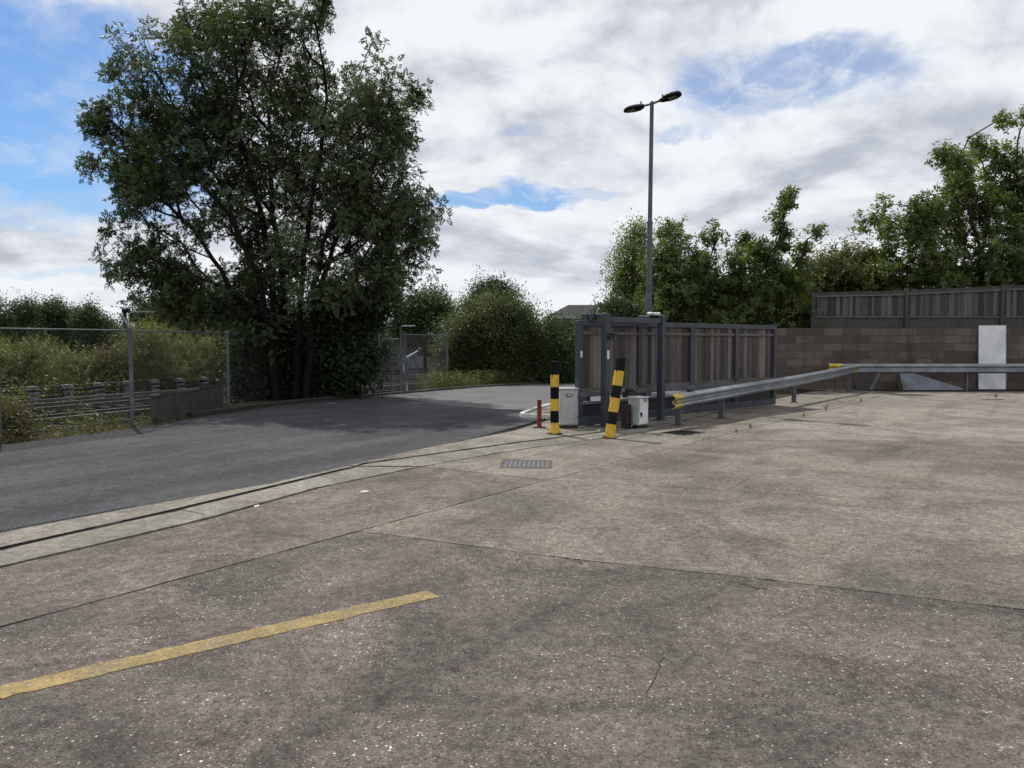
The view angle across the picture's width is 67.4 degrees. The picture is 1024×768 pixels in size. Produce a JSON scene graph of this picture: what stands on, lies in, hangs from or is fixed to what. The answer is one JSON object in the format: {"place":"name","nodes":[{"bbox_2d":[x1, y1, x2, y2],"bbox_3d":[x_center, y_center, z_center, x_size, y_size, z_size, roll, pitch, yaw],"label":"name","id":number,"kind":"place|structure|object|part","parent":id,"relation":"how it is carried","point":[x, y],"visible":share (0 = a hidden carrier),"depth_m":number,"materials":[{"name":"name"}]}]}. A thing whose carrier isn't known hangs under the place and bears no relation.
{"place":"outdoors","nodes":[
{"label":"outdoors","id":0,"kind":"place"},
{"bbox_2d":[3,365,196,404],"bbox_3d":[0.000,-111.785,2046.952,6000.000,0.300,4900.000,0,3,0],"label":"ground","id":1,"kind":"structure","parent":0,"point":[64,397],"depth_m":31.50,"materials":[{"name":"green plant"}]},
{"bbox_2d":[0,287,61,363],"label":"broadleaf tree","id":2,"kind":"object","parent":1,"relation":"on","point":[25,314],"visible":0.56,"depth_m":46.97,"materials":[{"name":"green plant"}]},
{"bbox_2d":[27,386,39,403],"bbox_3d":[-16.526,0.482,26.472,0.260,0.785,0.340,1,3,20],"label":"cable post","id":3,"kind":"object","parent":1,"relation":"on","point":[31,396],"visible":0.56,"depth_m":26.44,"materials":[{"name":"concrete"}]},
{"bbox_2d":[0,330,72,401],"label":"shrub","id":4,"kind":"object","parent":1,"relation":"on","point":[11,356],"visible":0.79,"depth_m":29.67,"materials":[{"name":"green plant"}]},
{"bbox_2d":[34,289,80,359],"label":"broadleaf tree","id":5,"kind":"object","parent":1,"relation":"on","point":[58,310],"visible":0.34,"depth_m":49.03,"materials":[{"name":"green plant"}]},
{"bbox_2d":[61,384,73,401],"bbox_3d":[-16.021,0.417,27.649,0.260,0.785,0.340,1,3,19],"label":"cable post","id":6,"kind":"object","parent":1,"relation":"on","point":[65,392],"visible":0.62,"depth_m":27.60,"materials":[{"name":"concrete"}]},
{"bbox_2d":[33,338,118,396],"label":"shrub","id":7,"kind":"object","parent":1,"relation":"on","point":[75,362],"visible":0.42,"depth_m":31.50,"materials":[{"name":"green plant"}]},
{"bbox_2d":[25,417,148,438],"bbox_3d":[-10.014,1.235,15.905,0.341,0.560,12.700,1,3,22],"label":"trackside rail","id":8,"kind":"object","parent":1,"relation":"on","point":[136,420],"visible":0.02,"depth_m":17.15,"materials":[{"name":"metal"}]},
{"bbox_2d":[61,292,122,361],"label":"broadleaf tree","id":9,"kind":"object","parent":1,"relation":"on","point":[88,316],"visible":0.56,"depth_m":48.13,"materials":[{"name":"green plant"}]},
{"bbox_2d":[93,384,104,398],"bbox_3d":[-15.513,0.351,28.820,0.260,0.785,0.340,2,4,26],"label":"cable post","id":10,"kind":"object","parent":1,"relation":"on","point":[99,389],"visible":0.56,"depth_m":28.75,"materials":[{"name":"concrete"}]},
{"bbox_2d":[76,331,141,396],"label":"shrub","id":11,"kind":"object","parent":1,"relation":"on","point":[111,359],"visible":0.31,"depth_m":32.21,"materials":[{"name":"green plant"}]},
{"bbox_2d":[1,369,220,404],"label":"undergrowth","id":12,"kind":"object","parent":1,"relation":"on","point":[87,386],"visible":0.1,"depth_m":29.37,"materials":[{"name":"green plant"}]},
{"bbox_2d":[122,381,128,396],"bbox_3d":[-15.010,0.287,29.980,0.260,0.785,0.340,2,4,27],"label":"cable post","id":13,"kind":"object","parent":1,"relation":"on","point":[127,388],"visible":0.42,"depth_m":29.84,"materials":[{"name":"concrete"}]},
{"bbox_2d":[0,393,253,444],"bbox_3d":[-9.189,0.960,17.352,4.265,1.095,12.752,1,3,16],"label":"trackside weeds","id":14,"kind":"object","parent":1,"relation":"on","point":[79,426],"visible":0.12,"depth_m":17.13,"materials":[{"name":"green plant"}]},
{"bbox_2d":[122,309,153,349],"bbox_3d":[-17.913,-1.663,36.940,1.488,3.902,0.250,0,3,0],"label":"signal bracket","id":15,"kind":"object","parent":1,"relation":"on","point":[125,312],"visible":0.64,"depth_m":36.82,"materials":[{"name":"metal"}]},
{"bbox_2d":[111,293,179,370],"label":"broadleaf tree","id":16,"kind":"object","parent":1,"relation":"on","point":[142,315],"visible":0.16,"depth_m":46.70,"materials":[{"name":"green plant"}]},
{"bbox_2d":[99,311,198,395],"bbox_3d":[-15.549,-0.948,32.973,3.954,4.382,3.402,0,3,0],"label":"shrub","id":17,"kind":"object","parent":1,"relation":"on","point":[154,338],"visible":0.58,"depth_m":32.53,"materials":[{"name":"green plant"}]},
{"bbox_2d":[149,380,159,394],"bbox_3d":[-14.508,0.222,31.144,0.260,0.785,0.340,2,4,28],"label":"cable post","id":18,"kind":"object","parent":1,"relation":"on","point":[154,382],"visible":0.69,"depth_m":31.08,"materials":[{"name":"concrete"}]},
{"bbox_2d":[174,378,184,391],"bbox_3d":[-13.993,0.155,32.331,0.260,0.785,0.340,1,3,23],"label":"cable post","id":19,"kind":"object","parent":1,"relation":"on","point":[180,384],"visible":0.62,"depth_m":32.29,"materials":[{"name":"concrete"}]},
{"bbox_2d":[155,324,222,387],"bbox_3d":[-14.793,-1.011,35.097,4.187,4.051,3.086,2,4,28],"label":"shrub","id":20,"kind":"object","parent":1,"relation":"on","point":[192,359],"visible":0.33,"depth_m":34.68,"materials":[{"name":"green plant"}]},
{"bbox_2d":[199,377,208,386],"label":"cable post","id":21,"kind":"object","parent":1,"relation":"on","point":[206,378],"visible":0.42,"depth_m":33.40,"materials":[{"name":"concrete"}]},
{"bbox_2d":[175,325,236,384],"bbox_3d":[-13.523,-1.070,36.157,4.061,3.917,3.333,0,3,0],"label":"shrub","id":22,"kind":"object","parent":1,"relation":"on","point":[213,355],"visible":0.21,"depth_m":35.54,"materials":[{"name":"green plant"}]},
{"bbox_2d":[166,290,246,358],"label":"broadleaf tree","id":23,"kind":"object","parent":1,"relation":"on","point":[202,330],"visible":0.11,"depth_m":46.13,"materials":[{"name":"green plant"}]},
{"bbox_2d":[6,289,551,360],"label":"distant wood","id":24,"kind":"object","parent":1,"relation":"on","point":[139,325],"visible":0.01,"depth_m":90.02,"materials":[{"name":"green plant"}]},
{"bbox_2d":[203,264,423,403],"bbox_3d":[-5.689,-1.352,22.169,6.232,4.944,3.497,0,3,0],"label":"undergrowth shrub","id":25,"kind":"object","parent":1,"relation":"on","point":[344,364],"visible":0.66,"depth_m":21.68,"materials":[{"name":"green plant"}]},
{"bbox_2d":[268,302,403,368],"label":"broadleaf tree","id":26,"kind":"object","parent":1,"relation":"on","point":[385,347],"visible":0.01,"depth_m":45.65,"materials":[{"name":"green plant"}]},
{"bbox_2d":[375,347,438,377],"bbox_3d":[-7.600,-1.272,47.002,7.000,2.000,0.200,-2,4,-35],"label":"bush","id":27,"kind":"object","parent":1,"relation":"on","point":[407,361],"depth_m":47.71,"materials":[{"name":"green plant"}]},
{"bbox_2d":[402,348,420,390],"bbox_3d":[-3.591,-0.244,27.519,0.681,2.128,0.135,0,3,0],"label":"bent pipe","id":28,"kind":"object","parent":1,"relation":"on","point":[406,358],"visible":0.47,"depth_m":27.46,"materials":[{"name":"metal"}]},
{"bbox_2d":[379,277,461,378],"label":"broadleaf tree","id":29,"kind":"object","parent":1,"relation":"on","point":[434,304],"visible":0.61,"depth_m":41.07,"materials":[{"name":"green plant"}]},
{"bbox_2d":[460,265,529,318],"bbox_3d":[-1.020,-2.918,38.167,3.731,6.387,3.496,3,4,42],"label":"broadleaf tree","id":30,"kind":"object","parent":1,"relation":"on","point":[496,282],"visible":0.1,"depth_m":37.43,"materials":[{"name":"green plant"}]},
{"bbox_2d":[546,303,603,347],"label":"building","id":31,"kind":"structure","parent":1,"relation":"on","point":[570,309],"depth_m":75.89,"materials":[{"name":"stone"}]},
{"bbox_2d":[564,299,600,356],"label":"broadleaf tree","id":32,"kind":"object","parent":1,"relation":"on","point":[581,317],"visible":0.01,"depth_m":61.65,"materials":[{"name":"green plant"}]},
{"bbox_2d":[0,466,352,546],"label":"concrete apron","id":33,"kind":"object","parent":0,"point":[30,533],"visible":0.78,"depth_m":6.94,"materials":[{"name":"grey concrete"}]},
{"bbox_2d":[0,468,347,550],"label":"gate track","id":34,"kind":"structure","parent":33,"relation":"in","point":[122,521],"depth_m":7.16,"materials":[{"name":"metal"}]},
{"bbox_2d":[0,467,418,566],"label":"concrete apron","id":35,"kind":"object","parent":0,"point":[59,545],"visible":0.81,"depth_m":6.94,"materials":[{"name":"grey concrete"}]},
{"bbox_2d":[27,380,466,437],"bbox_3d":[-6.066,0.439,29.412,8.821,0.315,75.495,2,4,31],"label":"railway track","id":36,"kind":"structure","parent":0,"point":[73,415],"depth_m":21.62,"materials":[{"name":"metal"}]},
{"bbox_2d":[4,372,438,415],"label":"railway track","id":37,"kind":"structure","parent":36,"relation":"on","point":[51,405],"depth_m":26.10,"materials":[{"name":"metal"}]},
{"bbox_2d":[0,395,546,532],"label":"road","id":38,"kind":"structure","parent":0,"point":[44,479],"depth_m":11.39,"materials":[{"name":"grey asphalt"}]},
{"bbox_2d":[0,504,135,530],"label":"drain channel","id":39,"kind":"object","parent":38,"relation":"in","point":[62,518],"visible":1,"depth_m":7.03,"materials":[{"name":"metal"}]},
{"bbox_2d":[2,390,433,449],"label":"fallen leaves","id":40,"kind":"object","parent":38,"relation":"on","point":[147,427],"visible":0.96,"depth_m":13.92,"materials":[{"name":"brown plant"}]},
{"bbox_2d":[520,403,549,418],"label":"kerb","id":41,"kind":"structure","parent":38,"relation":"on","point":[525,414],"depth_m":16.33,"materials":[{"name":"white paint"}]},
{"bbox_2d":[529,406,549,414],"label":"traffic island","id":42,"kind":"structure","parent":38,"relation":"on","point":[545,410],"depth_m":17.05,"materials":[{"name":"concrete"}]},
{"bbox_2d":[591,290,645,320],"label":"evergreen shrub","id":43,"kind":"object","parent":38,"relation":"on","point":[616,307],"visible":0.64,"depth_m":24.12,"materials":[{"name":"green plant"}]},
{"bbox_2d":[591,208,660,302],"bbox_3d":[4.605,-3.182,28.677,3.279,6.563,2.443,0,3,0],"label":"tree","id":44,"kind":"object","parent":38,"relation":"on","point":[623,282],"visible":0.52,"depth_m":28.46,"materials":[{"name":"green plant"}]},
{"bbox_2d":[666,265,809,327],"bbox_3d":[8.798,-2.420,29.882,10.113,4.904,4.201,0,3,0],"label":"dark hedge","id":45,"kind":"object","parent":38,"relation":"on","point":[735,312],"depth_m":29.27,"materials":[{"name":"green plant"}]},
{"bbox_2d":[784,228,903,306],"bbox_3d":[12.515,-2.891,28.954,5.384,5.955,3.756,0,3,0],"label":"hedge bush","id":46,"kind":"object","parent":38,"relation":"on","point":[832,272],"visible":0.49,"depth_m":28.14,"materials":[{"name":"green plant"}]},
{"bbox_2d":[0,467,546,627],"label":"concrete slab","id":47,"kind":"structure","parent":0,"point":[34,589],"depth_m":6.24,"materials":[{"name":"grey concrete"}]},
{"bbox_2d":[0,531,1023,767],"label":"concrete slab","id":48,"kind":"structure","parent":0,"point":[492,658],"depth_m":3.71,"materials":[{"name":"grey concrete"}]},
{"bbox_2d":[0,590,439,698],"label":"yellow line","id":49,"kind":"object","parent":48,"relation":"on","point":[69,676],"visible":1,"depth_m":4.02,"materials":[{"name":"paint"}]},
{"bbox_2d":[646,651,664,693],"bbox_3d":[0.696,1.394,3.706,0.026,0.001,0.560,1,3,19],"label":"crack","id":50,"kind":"object","parent":48,"relation":"on","point":[656,672],"visible":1,"depth_m":3.72,"materials":[{"name":"grey concrete"}]},
{"bbox_2d":[0,390,1023,567],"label":"yard base","id":51,"kind":"object","parent":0,"point":[801,391],"visible":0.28,"depth_m":23.69,"materials":[{"name":"grey concrete"}]},
{"bbox_2d":[169,397,880,500],"bbox_3d":[4.388,0.711,16.097,3.614,0.134,22.917,3,4,41],"label":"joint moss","id":52,"kind":"object","parent":51,"relation":"on","point":[599,438],"visible":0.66,"depth_m":13.27,"materials":[{"name":"green plant"}]},
{"bbox_2d":[855,383,882,388],"bbox_3d":[11.900,0.071,25.581,0.900,0.220,0.020,0,-17,0],"label":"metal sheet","id":53,"kind":"object","parent":51,"relation":"on","point":[867,385],"visible":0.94,"depth_m":25.58,"materials":[{"name":"grey metal"}]},
{"bbox_2d":[869,373,880,389],"bbox_3d":[11.944,-0.117,25.212,0.100,0.750,0.060,25,-12,36],"label":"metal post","id":54,"kind":"object","parent":51,"relation":"on","point":[875,381],"visible":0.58,"depth_m":25.17,"materials":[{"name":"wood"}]},
{"bbox_2d":[896,379,910,390],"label":"weed","id":55,"kind":"object","parent":51,"relation":"on","point":[902,383],"visible":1,"depth_m":24.66,"materials":[{"name":"green plant"}]},
{"bbox_2d":[900,373,962,389],"bbox_3d":[13.842,-0.091,25.349,1.984,0.618,0.027,0,-21,0],"label":"metal sheet","id":56,"kind":"object","parent":51,"relation":"on","point":[917,382],"visible":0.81,"depth_m":25.31,"materials":[{"name":"grey metal"}]},
{"bbox_2d":[978,325,1005,389],"bbox_3d":[15.950,-0.892,25.515,0.924,2.150,0.036,0,0,0],"label":"white board","id":57,"kind":"object","parent":51,"relation":"on","point":[991,344],"visible":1,"depth_m":25.50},
{"bbox_2d":[0,382,1023,444],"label":"yard ground","id":58,"kind":"structure","parent":0,"point":[783,392],"depth_m":23.34,"materials":[{"name":"concrete"}]},
{"bbox_2d":[1,381,43,443],"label":"bramble","id":59,"kind":"object","parent":58,"relation":"on","point":[10,415],"visible":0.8,"depth_m":12.65,"materials":[{"name":"green plant"}]},
{"bbox_2d":[150,384,222,423],"bbox_3d":[-6.984,0.380,16.697,0.052,0.580,3.600,0,3,0],"label":"concrete barrier","id":60,"kind":"object","parent":58,"relation":"on","point":[165,406],"visible":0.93,"depth_m":16.36,"materials":[{"name":"grey concrete"}]},
{"bbox_2d":[0,313,448,443],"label":"chain link fence","id":61,"kind":"object","parent":58,"relation":"on","point":[131,381],"visible":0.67,"depth_m":14.96,"materials":[{"name":"metal"}]},
{"bbox_2d":[380,330,406,393],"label":"pedestrian gate","id":62,"kind":"structure","parent":61,"relation":"attached to","point":[391,369],"depth_m":23.24,"materials":[{"name":"metal"}]},
{"bbox_2d":[72,0,452,398],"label":"ash tree","id":63,"kind":"object","parent":58,"relation":"on","point":[357,197],"visible":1,"depth_m":20.37,"materials":[{"name":"green plant"}]},
{"bbox_2d":[187,395,345,417],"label":"kerb","id":64,"kind":"structure","parent":58,"relation":"on","point":[203,413],"depth_m":18.60,"materials":[{"name":"grey concrete"}]},
{"bbox_2d":[346,381,548,398],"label":"kerb","id":65,"kind":"structure","parent":58,"relation":"on","point":[451,388],"depth_m":25.95,"materials":[{"name":"concrete"}]},
{"bbox_2d":[415,367,545,388],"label":"verge grass","id":66,"kind":"structure","parent":58,"relation":"on","point":[459,383],"depth_m":27.50,"materials":[{"name":"green plant"}]},
{"bbox_2d":[423,280,578,385],"bbox_3d":[0.229,-1.675,30.660,7.497,4.991,4.240,0,3,0],"label":"hawthorn bush","id":67,"kind":"object","parent":58,"relation":"on","point":[501,333],"visible":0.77,"depth_m":29.79,"materials":[{"name":"green plant"}]},
{"bbox_2d":[624,91,681,395],"bbox_3d":[3.451,-3.265,19.148,1.640,7.625,0.330,3,4,43],"label":"street lamp","id":68,"kind":"object","parent":58,"relation":"on","point":[671,96],"visible":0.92,"depth_m":19.05,"materials":[{"name":"grey metal"}]},
{"bbox_2d":[634,213,731,384],"bbox_3d":[5.906,-2.876,26.822,3.860,6.174,2.861,0,3,0],"label":"cherry tree","id":69,"kind":"object","parent":58,"relation":"on","point":[695,269],"visible":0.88,"depth_m":26.46,"materials":[{"name":"green plant"}]},
{"bbox_2d":[700,184,828,327],"bbox_3d":[8.767,-3.270,26.409,4.583,7.032,2.816,0,3,0],"label":"cherry tree","id":70,"kind":"object","parent":58,"relation":"on","point":[787,284],"visible":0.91,"depth_m":26.13,"materials":[{"name":"green plant"}]},
{"bbox_2d":[726,328,1023,388],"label":"block wall","id":71,"kind":"structure","parent":58,"relation":"on","point":[800,351],"depth_m":25.60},
{"bbox_2d":[810,284,1023,327],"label":"timber fence","id":72,"kind":"object","parent":71,"relation":"on","point":[970,307],"visible":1,"depth_m":25.63,"materials":[{"name":"grey wood"}]},
{"bbox_2d":[838,104,1023,300],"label":"plum tree","id":73,"kind":"object","parent":58,"relation":"on","point":[934,266],"visible":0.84,"depth_m":26.91,"materials":[{"name":"green plant"}]},
{"bbox_2d":[0,0,1023,326],"label":"sky","id":74,"kind":"structure","parent":0,"point":[533,148],"materials":[{"name":"white"}]},
{"bbox_2d":[359,418,694,466],"bbox_3d":[1.165,0.903,12.805,0.662,0.030,8.573,3,4,43],"label":"concrete apron","id":75,"kind":"object","parent":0,"point":[422,461],"visible":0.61,"depth_m":11.25,"materials":[{"name":"grey concrete"}]},
{"bbox_2d":[363,426,648,463],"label":"gate track","id":76,"kind":"structure","parent":75,"relation":"in","point":[488,446],"depth_m":11.66,"materials":[{"name":"metal"}]},
{"bbox_2d":[348,411,717,466],"bbox_3d":[1.117,0.807,14.509,2.133,0.030,11.066,3,5,45],"label":"concrete apron","id":77,"kind":"object","parent":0,"point":[530,433],"visible":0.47,"depth_m":12.77,"materials":[{"name":"grey concrete"}]},
{"bbox_2d":[533,399,545,427],"bbox_3d":[0.505,0.548,14.213,0.247,0.520,0.247,0,3,-8],"label":"parking post","id":78,"kind":"object","parent":77,"relation":"on","point":[539,413],"visible":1,"depth_m":14.18,"materials":[{"name":"red metal"}]},
{"bbox_2d":[547,361,562,434],"bbox_3d":[0.735,0.235,13.224,0.280,1.256,0.280,0,3,0],"label":"bollard","id":79,"kind":"object","parent":77,"relation":"on","point":[554,428],"visible":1,"depth_m":13.16,"materials":[{"name":"yellow metal"}]},
{"bbox_2d":[559,387,578,428],"bbox_3d":[1.021,0.440,14.198,0.389,0.738,0.345,0,3,-6],"label":"control cabinet","id":80,"kind":"object","parent":77,"relation":"on","point":[568,407],"visible":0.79,"depth_m":14.04,"materials":[{"name":"grey metal"}]},
{"bbox_3d":[1.048,0.428,14.040,0.322,0.620,0.029,0,3,-6],"label":"door","id":81,"kind":"part","parent":80,"relation":"part of","materials":[{"name":"grey paint"}]},
{"bbox_2d":[582,313,668,427],"bbox_3d":[2.234,-0.297,15.004,1.960,2.120,0.785,-3,4,-43],"label":"gate portal","id":82,"kind":"object","parent":77,"relation":"on","point":[607,319],"visible":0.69,"depth_m":14.54,"materials":[{"name":"metal"}]},
{"bbox_2d":[589,307,598,318],"bbox_3d":[1.553,-1.327,14.402,0.232,0.224,0.100,-3,4,-43],"label":"control box","id":83,"kind":"object","parent":82,"relation":"attached to","point":[592,315],"visible":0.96,"depth_m":14.33,"materials":[{"name":"metal"}]},
{"bbox_2d":[647,312,660,317],"bbox_3d":[2.813,-1.365,15.203,0.300,0.110,0.132,-3,4,-43],"label":"floodlight","id":84,"kind":"object","parent":82,"relation":"on","point":[653,314],"visible":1,"depth_m":15.14,"materials":[{"name":"white paint"}]},
{"bbox_2d":[621,388,636,428],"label":"gate drive","id":85,"kind":"structure","parent":77,"relation":"on","point":[626,416],"depth_m":14.12,"materials":[{"name":"metal"}]},
{"bbox_2d":[627,396,648,428],"bbox_3d":[2.333,0.520,14.208,0.319,0.578,0.315,-3,4,-41],"label":"control cabinet","id":86,"kind":"object","parent":77,"relation":"on","point":[639,412],"visible":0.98,"depth_m":14.11,"materials":[{"name":"grey metal"}]},
{"bbox_3d":[2.435,0.499,14.121,0.252,0.469,0.039,-3,4,-41],"label":"door","id":87,"kind":"part","parent":86,"relation":"part of","materials":[{"name":"white paint"}]},
{"bbox_2d":[575,320,778,425],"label":"sliding gate","id":88,"kind":"structure","parent":77,"relation":"on","point":[701,356],"depth_m":16.42,"materials":[{"name":"metal"}]},
{"bbox_2d":[386,382,725,409],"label":"road resurfaced","id":89,"kind":"structure","parent":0,"point":[519,397],"depth_m":22.45,"materials":[{"name":"concrete"}]},
{"bbox_2d":[423,390,893,479],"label":"concrete slab","id":90,"kind":"structure","parent":0,"point":[571,458],"depth_m":12.14,"materials":[{"name":"grey concrete"}]},
{"bbox_2d":[500,460,551,467],"bbox_3d":[0.190,1.042,10.004,0.660,0.012,0.650,0,3,3],"label":"drain cover","id":91,"kind":"object","parent":90,"relation":"on","point":[526,463],"visible":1,"depth_m":9.95,"materials":[{"name":"metal"}]},
{"bbox_2d":[602,357,625,438],"bbox_3d":[1.704,0.240,12.679,0.247,1.366,0.247,9,-1,0],"label":"bollard","id":92,"kind":"object","parent":90,"relation":"on","point":[615,396],"visible":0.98,"depth_m":12.61,"materials":[{"name":"yellow metal"}]},
{"bbox_2d":[660,430,704,435],"bbox_3d":[2.980,0.849,13.418,0.620,0.025,0.500,-3,4,-42],"label":"manhole cover","id":93,"kind":"object","parent":90,"relation":"on","point":[683,432],"visible":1,"depth_m":13.36,"materials":[{"name":"metal"}]},
{"bbox_2d":[672,364,858,425],"bbox_3d":[6.934,0.094,19.295,0.388,0.861,12.962,2,4,37],"label":"guardrail","id":94,"kind":"object","parent":90,"relation":"on","point":[718,394],"visible":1,"depth_m":16.83,"materials":[{"name":"metal"}]},
{"bbox_2d":[828,364,1023,390],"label":"guardrail","id":95,"kind":"object","parent":90,"relation":"on","point":[966,369],"visible":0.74,"depth_m":24.52,"materials":[{"name":"metal"}]},
{"bbox_2d":[360,480,1023,609],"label":"concrete slab","id":96,"kind":"structure","parent":0,"point":[970,553],"depth_m":6.36,"materials":[{"name":"grey concrete"}]},
{"bbox_2d":[551,440,1023,505],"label":"concrete slab","id":97,"kind":"structure","parent":0,"point":[984,472],"depth_m":9.59,"materials":[{"name":"grey concrete"}]},
{"bbox_2d":[705,392,1023,441],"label":"concrete slab","id":98,"kind":"structure","parent":0,"point":[933,416],"depth_m":15.31,"materials":[{"name":"grey concrete"}]},
{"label":"cable post","id":99,"kind":"object","parent":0,"visible":0},
{"bbox_2d":[2,368,439,400],"bbox_3d":[-10.774,0.010,33.372,6.949,0.382,78.477,2,4,32],"label":"cable run","id":100,"kind":"object","parent":99,"relation":"on","point":[59,396],"visible":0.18,"depth_m":29.33,"materials":[{"name":"black paint"}]}
]}

